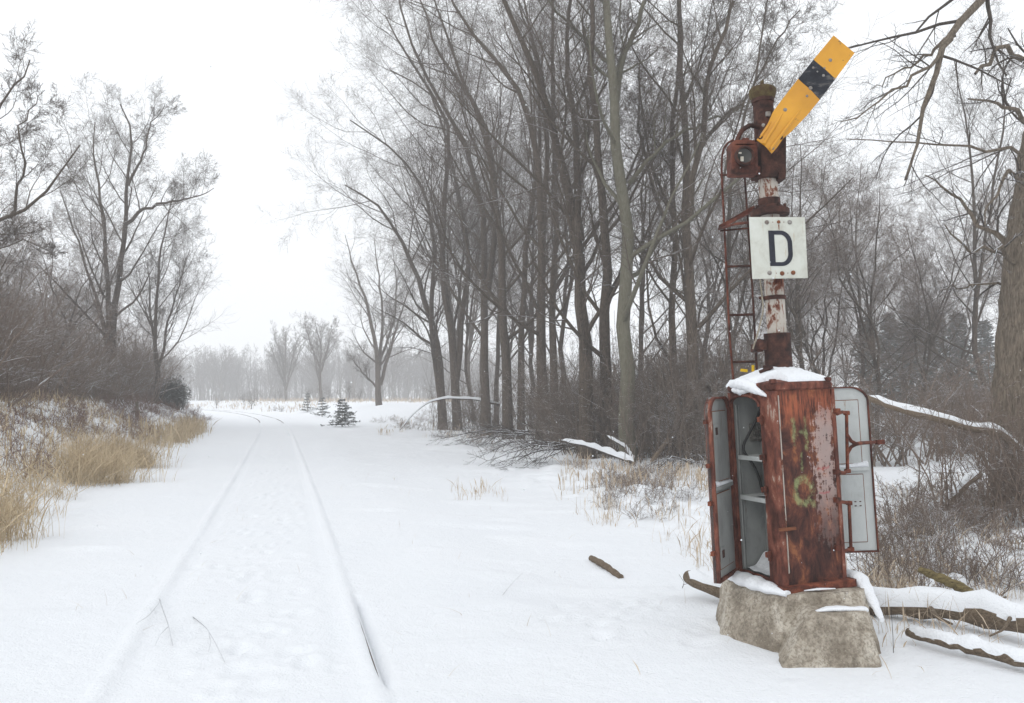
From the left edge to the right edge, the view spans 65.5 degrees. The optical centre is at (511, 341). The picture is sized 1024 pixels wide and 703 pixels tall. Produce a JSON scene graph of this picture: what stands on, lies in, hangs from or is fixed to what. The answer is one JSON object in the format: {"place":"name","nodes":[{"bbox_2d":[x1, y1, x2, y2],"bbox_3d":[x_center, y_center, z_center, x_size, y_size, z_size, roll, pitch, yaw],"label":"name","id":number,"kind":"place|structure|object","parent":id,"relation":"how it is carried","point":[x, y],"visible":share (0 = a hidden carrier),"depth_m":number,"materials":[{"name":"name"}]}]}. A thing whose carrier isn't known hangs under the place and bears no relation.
{"place":"outdoors","nodes":[
{"label":"outdoors","id":0,"kind":"place"},
{"bbox_2d":[0,398,1023,702],"bbox_3d":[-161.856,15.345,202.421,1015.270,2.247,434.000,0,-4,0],"label":"ground","id":1,"kind":"structure","parent":0,"point":[300,618],"depth_m":7.01,"materials":[{"name":"white snow"}]},
{"bbox_2d":[0,229,50,329],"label":"bare tree","id":2,"kind":"object","parent":1,"relation":"on","point":[19,280],"visible":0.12,"depth_m":34.37,"materials":[{"name":"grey plant"}]},
{"bbox_2d":[0,156,60,339],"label":"bare tree","id":3,"kind":"object","parent":1,"relation":"on","point":[25,191],"visible":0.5,"depth_m":28.48,"materials":[{"name":"grey plant"}]},
{"bbox_2d":[0,205,70,343],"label":"bare tree","id":4,"kind":"object","parent":1,"relation":"on","point":[30,273],"visible":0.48,"depth_m":30.73,"materials":[{"name":"grey plant"}]},
{"bbox_2d":[0,271,75,343],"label":"bare tree","id":5,"kind":"object","parent":1,"relation":"on","point":[37,294],"visible":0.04,"depth_m":55.40,"materials":[{"name":"grey plant"}]},
{"bbox_2d":[0,259,84,336],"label":"bare tree","id":6,"kind":"object","parent":1,"relation":"on","point":[39,295],"visible":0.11,"depth_m":42.76,"materials":[{"name":"grey plant"}]},
{"bbox_2d":[0,20,102,301],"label":"bare tree","id":7,"kind":"object","parent":1,"relation":"on","point":[13,232],"visible":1,"depth_m":17.31,"materials":[{"name":"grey plant"}]},
{"bbox_2d":[0,193,153,393],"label":"bare tree","id":8,"kind":"object","parent":1,"relation":"on","point":[68,283],"visible":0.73,"depth_m":36.46,"materials":[{"name":"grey plant"}]},
{"bbox_2d":[47,257,124,348],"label":"bare tree","id":9,"kind":"object","parent":1,"relation":"on","point":[81,306],"visible":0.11,"depth_m":46.13,"materials":[{"name":"grey plant"}]},
{"bbox_2d":[38,276,139,350],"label":"bare tree","id":10,"kind":"object","parent":1,"relation":"on","point":[89,311],"visible":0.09,"depth_m":52.00,"materials":[{"name":"grey plant"}]},
{"bbox_2d":[0,220,201,406],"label":"undergrowth","id":11,"kind":"object","parent":1,"relation":"on","point":[27,357],"visible":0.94,"depth_m":27.94,"materials":[{"name":"brown plant"}]},
{"bbox_2d":[0,382,217,481],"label":"weeds","id":12,"kind":"object","parent":1,"relation":"on","point":[113,405],"visible":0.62,"depth_m":22.11,"materials":[{"name":"brown plant"}]},
{"bbox_2d":[0,385,219,554],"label":"tall grass","id":13,"kind":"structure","parent":1,"relation":"on","point":[97,459],"depth_m":15.36,"materials":[{"name":"plant"}]},
{"bbox_2d":[3,72,218,391],"bbox_3d":[-19.077,-5.444,39.357,9.172,16.858,9.819,1,-4,-18],"label":"bare tree","id":14,"kind":"object","parent":1,"relation":"on","point":[127,177],"visible":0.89,"depth_m":38.52,"materials":[{"name":"grey plant"}]},
{"bbox_2d":[131,401,141,414],"bbox_3d":[-15.513,2.942,32.876,0.436,0.926,0.146,0,-4,0],"label":"broken stump","id":15,"kind":"object","parent":1,"relation":"on","point":[137,406],"visible":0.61,"depth_m":32.85,"materials":[{"name":"wood"}]},
{"bbox_2d":[88,296,187,377],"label":"bare tree","id":16,"kind":"object","parent":1,"relation":"on","point":[148,330],"visible":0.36,"depth_m":55.47,"materials":[{"name":"grey plant"}]},
{"bbox_2d":[118,307,169,365],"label":"bare tree","id":17,"kind":"object","parent":1,"relation":"on","point":[141,333],"visible":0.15,"depth_m":59.66,"materials":[{"name":"grey plant"}]},
{"bbox_2d":[139,598,172,644],"bbox_3d":[-2.616,2.022,5.776,0.206,0.070,1.346,2,-5,-27],"label":"twig","id":18,"kind":"object","parent":1,"relation":"on","point":[166,620],"visible":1,"depth_m":5.75,"materials":[{"name":"wood"}]},
{"bbox_2d":[88,161,238,403],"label":"bare tree","id":19,"kind":"object","parent":1,"relation":"on","point":[156,307],"visible":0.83,"depth_m":44.65,"materials":[{"name":"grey plant"}]},
{"bbox_2d":[151,374,191,409],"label":"juniper bush","id":20,"kind":"object","parent":1,"relation":"on","point":[176,395],"visible":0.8,"depth_m":46.71,"materials":[{"name":"grey plant"}]},
{"bbox_2d":[193,617,224,661],"bbox_3d":[-2.087,1.990,5.414,0.061,0.072,1.269,2,-5,-28],"label":"twig","id":21,"kind":"object","parent":1,"relation":"on","point":[209,636],"visible":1,"depth_m":5.26,"materials":[{"name":"wood"}]},
{"bbox_2d":[265,319,307,400],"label":"bare tree","id":22,"kind":"object","parent":1,"relation":"on","point":[280,351],"visible":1,"depth_m":149.67,"materials":[{"name":"grey plant"}]},
{"bbox_2d":[223,410,378,676],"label":"rail","id":23,"kind":"object","parent":1,"relation":"on","point":[361,626],"visible":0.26,"depth_m":5.18,"materials":[{"name":"metal"}]},
{"bbox_2d":[300,393,313,411],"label":"spruce tree","id":24,"kind":"object","parent":1,"relation":"on","point":[307,402],"visible":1,"depth_m":92.33,"materials":[{"name":"green plant"}]},
{"bbox_2d":[289,309,343,401],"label":"bare tree","id":25,"kind":"object","parent":1,"relation":"on","point":[315,347],"visible":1,"depth_m":120.11,"materials":[{"name":"grey plant"}]},
{"bbox_2d":[310,396,330,416],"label":"spruce tree","id":26,"kind":"object","parent":1,"relation":"on","point":[322,409],"visible":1,"depth_m":76.00,"materials":[{"name":"green plant"}]},
{"bbox_2d":[320,397,359,426],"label":"spruce tree","id":27,"kind":"object","parent":1,"relation":"on","point":[345,414],"visible":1,"depth_m":49.60,"materials":[{"name":"green plant"}]},
{"bbox_2d":[325,214,438,405],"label":"bare tree","id":28,"kind":"object","parent":1,"relation":"on","point":[378,383],"visible":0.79,"depth_m":78.66,"materials":[{"name":"grey plant"}]},
{"bbox_2d":[259,52,527,429],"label":"bare tree","id":29,"kind":"object","parent":1,"relation":"on","point":[433,339],"visible":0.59,"depth_m":45.89,"materials":[{"name":"grey plant"}]},
{"bbox_2d":[374,120,519,347],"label":"bare tree","id":30,"kind":"object","parent":1,"relation":"on","point":[431,244],"visible":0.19,"depth_m":62.59,"materials":[{"name":"grey plant"}]},
{"bbox_2d":[400,395,499,429],"bbox_3d":[-2.965,3.429,38.434,4.870,1.651,0.362,1,-4,-13],"label":"drooping branch","id":31,"kind":"object","parent":1,"relation":"on","point":[451,397],"visible":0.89,"depth_m":38.42,"materials":[{"name":"white plant"}]},
{"bbox_2d":[384,157,522,421],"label":"bare tree","id":32,"kind":"object","parent":1,"relation":"on","point":[466,352],"visible":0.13,"depth_m":52.25,"materials":[{"name":"grey plant"}]},
{"bbox_2d":[336,0,571,430],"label":"bare tree","id":33,"kind":"object","parent":1,"relation":"on","point":[454,352],"visible":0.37,"depth_m":43.20,"materials":[{"name":"grey plant"}]},
{"bbox_2d":[325,0,584,434],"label":"bare tree","id":34,"kind":"object","parent":1,"relation":"on","point":[487,277],"visible":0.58,"depth_m":38.67,"materials":[{"name":"grey plant"}]},
{"bbox_2d":[437,193,527,403],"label":"bare tree","id":35,"kind":"object","parent":1,"relation":"on","point":[470,337],"visible":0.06,"depth_m":74.87,"materials":[{"name":"grey plant"}]},
{"bbox_2d":[127,338,838,411],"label":"wood","id":36,"kind":"object","parent":1,"relation":"on","point":[227,377],"visible":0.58,"depth_m":221.45,"materials":[{"name":"grey plant"}]},
{"bbox_2d":[426,403,540,446],"bbox_3d":[-1.041,3.045,29.689,4.226,1.661,2.362,0,-4,0],"label":"brush pile","id":37,"kind":"object","parent":1,"relation":"on","point":[509,431],"visible":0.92,"depth_m":29.54,"materials":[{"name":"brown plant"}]},
{"bbox_2d":[301,0,669,440],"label":"bare tree","id":38,"kind":"object","parent":1,"relation":"on","point":[541,257],"visible":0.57,"depth_m":30.08,"materials":[{"name":"grey plant"}]},
{"bbox_2d":[422,83,594,428],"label":"bare tree","id":39,"kind":"object","parent":1,"relation":"on","point":[531,337],"visible":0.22,"depth_m":44.88,"materials":[{"name":"grey plant"}]},
{"bbox_2d":[452,200,565,416],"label":"bare tree","id":40,"kind":"object","parent":1,"relation":"on","point":[510,346],"visible":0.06,"depth_m":58.46,"materials":[{"name":"grey plant"}]},
{"bbox_2d":[468,415,574,470],"bbox_3d":[0.120,2.598,20.965,3.566,1.316,2.614,3,-5,-38],"label":"brush pile","id":41,"kind":"object","parent":1,"relation":"on","point":[549,444],"visible":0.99,"depth_m":21.02,"materials":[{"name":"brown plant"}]},
{"bbox_2d":[425,60,620,425],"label":"bare tree","id":42,"kind":"object","parent":1,"relation":"on","point":[498,357],"visible":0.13,"depth_m":46.59,"materials":[{"name":"grey plant"}]},
{"bbox_2d":[370,0,727,438],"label":"bare tree","id":43,"kind":"object","parent":1,"relation":"on","point":[505,338],"visible":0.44,"depth_m":34.11,"materials":[{"name":"grey plant"}]},
{"bbox_2d":[76,397,1023,695],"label":"dry weeds","id":44,"kind":"object","parent":1,"relation":"on","point":[680,475],"visible":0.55,"depth_m":11.03,"materials":[{"name":"beige plant"}]},
{"bbox_2d":[457,13,646,427],"bbox_3d":[1.836,-6.525,38.518,9.407,22.355,14.042,-2,-5,24],"label":"bare tree","id":45,"kind":"object","parent":1,"relation":"on","point":[562,332],"visible":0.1,"depth_m":39.34,"materials":[{"name":"grey plant"}]},
{"bbox_2d":[395,0,742,458],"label":"bare tree","id":46,"kind":"object","parent":1,"relation":"on","point":[584,327],"visible":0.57,"depth_m":23.73,"materials":[{"name":"grey plant"}]},
{"bbox_2d":[454,0,713,441],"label":"bare tree","id":47,"kind":"object","parent":1,"relation":"on","point":[552,309],"visible":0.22,"depth_m":30.99,"materials":[{"name":"grey plant"}]},
{"bbox_2d":[424,0,756,453],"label":"bare tree","id":48,"kind":"object","parent":1,"relation":"on","point":[607,294],"visible":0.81,"depth_m":22.84,"materials":[{"name":"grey plant"}]},
{"bbox_2d":[419,273,764,470],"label":"saplings","id":49,"kind":"object","parent":1,"relation":"on","point":[680,433],"visible":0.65,"depth_m":22.47,"materials":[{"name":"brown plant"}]},
{"bbox_2d":[561,438,634,464],"bbox_3d":[2.244,2.864,20.769,1.923,0.657,0.335,-1,-4,13],"label":"fallen branch","id":50,"kind":"object","parent":1,"relation":"on","point":[611,452],"visible":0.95,"depth_m":20.80,"materials":[{"name":"white plant"}]},
{"bbox_2d":[588,555,623,578],"bbox_3d":[0.944,2.296,8.127,0.083,0.092,0.880,1,-4,-13],"label":"fallen branch","id":51,"kind":"object","parent":1,"relation":"on","point":[601,563],"visible":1,"depth_m":8.03,"materials":[{"name":"brown wood"}]},
{"bbox_2d":[606,435,632,456],"bbox_3d":[2.873,2.813,21.049,0.803,0.647,0.156,-2,-5,25],"label":"fallen branch","id":52,"kind":"object","parent":1,"relation":"on","point":[620,443],"visible":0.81,"depth_m":21.03,"materials":[{"name":"white plant"}]},
{"bbox_2d":[429,284,833,459],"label":"undergrowth","id":53,"kind":"object","parent":1,"relation":"on","point":[742,341],"visible":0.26,"depth_m":23.14,"materials":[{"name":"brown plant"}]},
{"bbox_2d":[534,0,763,453],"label":"bare tree","id":54,"kind":"object","parent":1,"relation":"on","point":[670,299],"visible":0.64,"depth_m":22.97,"materials":[{"name":"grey plant"}]},
{"bbox_2d":[651,438,669,463],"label":"leaning branch","id":55,"kind":"object","parent":1,"relation":"on","point":[656,454],"visible":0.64,"depth_m":20.47,"materials":[{"name":"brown wood"}]},
{"bbox_2d":[573,16,762,371],"bbox_3d":[7.296,-5.659,39.185,13.260,20.592,7.921,-4,-6,42],"label":"bare tree","id":56,"kind":"object","parent":1,"relation":"on","point":[642,289],"visible":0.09,"depth_m":38.73,"materials":[{"name":"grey plant"}]},
{"bbox_2d":[643,441,706,471],"bbox_3d":[3.945,2.671,18.420,1.865,0.839,1.130,2,-5,-27],"label":"brush pile","id":57,"kind":"object","parent":1,"relation":"on","point":[666,458],"visible":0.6,"depth_m":18.39,"materials":[{"name":"grey plant"}]},
{"bbox_2d":[369,406,1023,595],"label":"scrub","id":58,"kind":"object","parent":1,"relation":"on","point":[923,513],"visible":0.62,"depth_m":9.23,"materials":[{"name":"brown plant"}]},
{"bbox_2d":[497,0,897,460],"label":"bare tree","id":59,"kind":"object","parent":1,"relation":"on","point":[626,295],"visible":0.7,"depth_m":21.73,"materials":[{"name":"grey plant"}]},
{"bbox_2d":[630,122,815,355],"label":"bare tree","id":60,"kind":"object","parent":1,"relation":"on","point":[712,301],"visible":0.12,"depth_m":42.43,"materials":[{"name":"grey plant"}]},
{"bbox_2d":[558,0,909,460],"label":"bare tree","id":61,"kind":"object","parent":1,"relation":"on","point":[687,276],"visible":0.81,"depth_m":21.39,"materials":[{"name":"grey plant"}]},
{"bbox_2d":[624,0,919,373],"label":"bare tree","id":62,"kind":"object","parent":1,"relation":"on","point":[729,233],"visible":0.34,"depth_m":28.57,"materials":[{"name":"grey plant"}]},
{"bbox_2d":[651,141,893,372],"bbox_3d":[10.863,-2.103,34.657,9.548,12.936,9.213,0,-4,-1],"label":"bare tree","id":63,"kind":"object","parent":1,"relation":"on","point":[712,276],"visible":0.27,"depth_m":34.50,"materials":[{"name":"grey plant"}]},
{"bbox_2d":[682,82,898,382],"bbox_3d":[9.161,-2.527,27.124,6.660,12.624,6.391,-1,-4,10],"label":"bare tree","id":64,"kind":"object","parent":1,"relation":"on","point":[796,308],"visible":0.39,"depth_m":26.70,"materials":[{"name":"grey plant"}]},
{"bbox_2d":[703,35,884,667],"bbox_3d":[1.972,0.015,5.532,1.225,4.267,1.492,-1,-4,18],"label":"railway signal","id":65,"kind":"object","parent":1,"relation":"on","point":[788,511],"visible":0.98,"depth_m":5.45,"materials":[{"name":"metal"}]},
{"bbox_2d":[703,396,738,583],"bbox_3d":[1.451,1.005,5.521,0.086,1.247,0.510,-3,-5,32],"label":"door","id":66,"kind":"structure","parent":65,"relation":"in","point":[724,553],"depth_m":5.50,"materials":[{"name":"grey paint"}]},
{"bbox_2d":[830,387,884,552],"bbox_3d":[2.420,0.924,5.692,0.627,1.200,0.465,-1,-4,-18],"label":"door","id":67,"kind":"structure","parent":65,"relation":"in","point":[855,443],"depth_m":5.80,"materials":[{"name":"grey paint"}]},
{"bbox_2d":[742,227,902,385],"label":"bare tree","id":68,"kind":"object","parent":1,"relation":"on","point":[812,334],"visible":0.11,"depth_m":46.10,"materials":[{"name":"grey plant"}]},
{"bbox_2d":[712,162,938,385],"bbox_3d":[12.102,-1.423,31.619,8.227,11.147,7.939,-1,-4,16],"label":"bare tree","id":69,"kind":"object","parent":1,"relation":"on","point":[824,329],"visible":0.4,"depth_m":30.79,"materials":[{"name":"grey plant"}]},
{"bbox_2d":[806,264,885,386],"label":"bare tree","id":70,"kind":"object","parent":1,"relation":"on","point":[842,330],"visible":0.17,"depth_m":59.65,"materials":[{"name":"grey plant"}]},
{"bbox_2d":[679,343,1023,528],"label":"undergrowth","id":71,"kind":"object","parent":1,"relation":"on","point":[973,409],"visible":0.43,"depth_m":12.64,"materials":[{"name":"brown plant"}]},
{"bbox_2d":[683,570,1023,636],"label":"fallen log","id":72,"kind":"object","parent":1,"relation":"on","point":[988,606],"visible":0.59,"depth_m":5.74,"materials":[{"name":"brown wood"}]},
{"bbox_2d":[917,566,973,591],"bbox_3d":[3.226,1.797,5.865,0.423,0.230,0.121,-3,-5,40],"label":"fallen branch","id":73,"kind":"object","parent":72,"relation":"on","point":[950,582],"visible":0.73,"depth_m":5.85,"materials":[{"name":"brown wood"}]},
{"bbox_2d":[846,318,900,413],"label":"spruce tree","id":74,"kind":"object","parent":1,"relation":"on","point":[865,377],"visible":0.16,"depth_m":57.46,"materials":[{"name":"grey plant"}]},
{"bbox_2d":[783,127,978,436],"bbox_3d":[12.607,-1.904,28.962,6.076,11.517,5.830,0,-4,-4],"label":"bare tree","id":75,"kind":"object","parent":1,"relation":"on","point":[871,342],"visible":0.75,"depth_m":28.62,"materials":[{"name":"grey plant"}]},
{"bbox_2d":[789,119,977,388],"bbox_3d":[17.053,-3.354,37.040,6.531,15.520,9.749,2,-5,-30],"label":"bare tree","id":76,"kind":"object","parent":1,"relation":"on","point":[860,331],"visible":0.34,"depth_m":37.82,"materials":[{"name":"grey plant"}]},
{"bbox_2d":[875,313,899,394],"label":"spruce tree","id":77,"kind":"object","parent":1,"relation":"on","point":[891,345],"visible":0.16,"depth_m":65.86,"materials":[{"name":"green plant"}]},
{"bbox_2d":[836,251,971,430],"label":"bare tree","id":78,"kind":"object","parent":1,"relation":"on","point":[903,368],"visible":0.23,"depth_m":41.11,"materials":[{"name":"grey plant"}]},
{"bbox_2d":[883,301,941,405],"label":"spruce tree","id":79,"kind":"object","parent":1,"relation":"on","point":[905,366],"visible":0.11,"depth_m":57.60,"materials":[{"name":"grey plant"}]},
{"bbox_2d":[835,189,1008,399],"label":"bare tree","id":80,"kind":"object","parent":1,"relation":"on","point":[969,331],"visible":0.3,"depth_m":40.14,"materials":[{"name":"grey plant"}]},
{"bbox_2d":[821,0,1023,407],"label":"bare tree","id":81,"kind":"object","parent":1,"relation":"on","point":[977,278],"visible":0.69,"depth_m":31.47,"materials":[{"name":"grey plant"}]},
{"bbox_2d":[845,177,1001,424],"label":"bare tree","id":82,"kind":"object","parent":1,"relation":"on","point":[929,326],"visible":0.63,"depth_m":34.28,"materials":[{"name":"grey plant"}]},
{"bbox_2d":[828,0,1023,507],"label":"bare tree","id":83,"kind":"object","parent":1,"relation":"on","point":[1009,347],"visible":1,"depth_m":12.33,"materials":[{"name":"brown plant"}]},
{"bbox_2d":[868,395,1023,455],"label":"leaning branch","id":84,"kind":"object","parent":83,"relation":"attached to","point":[908,409],"visible":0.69,"depth_m":12.09,"materials":[{"name":"brown wood"}]},
{"bbox_2d":[919,306,962,393],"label":"spruce tree","id":85,"kind":"object","parent":1,"relation":"on","point":[938,351],"visible":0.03,"depth_m":64.62,"materials":[{"name":"grey plant"}]},
{"bbox_2d":[928,470,982,515],"bbox_3d":[6.420,2.204,11.464,1.001,0.692,0.220,1,-4,-18],"label":"fallen branch","id":86,"kind":"object","parent":1,"relation":"on","point":[964,477],"visible":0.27,"depth_m":11.42,"materials":[{"name":"white wood"}]},
{"bbox_2d":[933,311,987,400],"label":"spruce tree","id":87,"kind":"object","parent":1,"relation":"on","point":[953,352],"visible":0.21,"depth_m":59.81,"materials":[{"name":"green plant"}]},
{"bbox_2d":[908,138,1015,380],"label":"bare tree","id":88,"kind":"object","parent":1,"relation":"on","point":[999,260],"visible":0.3,"depth_m":36.97,"materials":[{"name":"grey plant"}]},
{"bbox_2d":[905,626,1023,666],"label":"fallen branch","id":89,"kind":"object","parent":1,"relation":"on","point":[972,644],"visible":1,"depth_m":4.95,"materials":[{"name":"brown wood"}]},
{"bbox_2d":[970,319,994,390],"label":"spruce tree","id":90,"kind":"object","parent":1,"relation":"on","point":[981,344],"visible":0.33,"depth_m":67.78,"materials":[{"name":"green plant"}]},
{"bbox_2d":[0,0,1023,399],"label":"sky","id":91,"kind":"structure","parent":0,"point":[130,45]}
]}

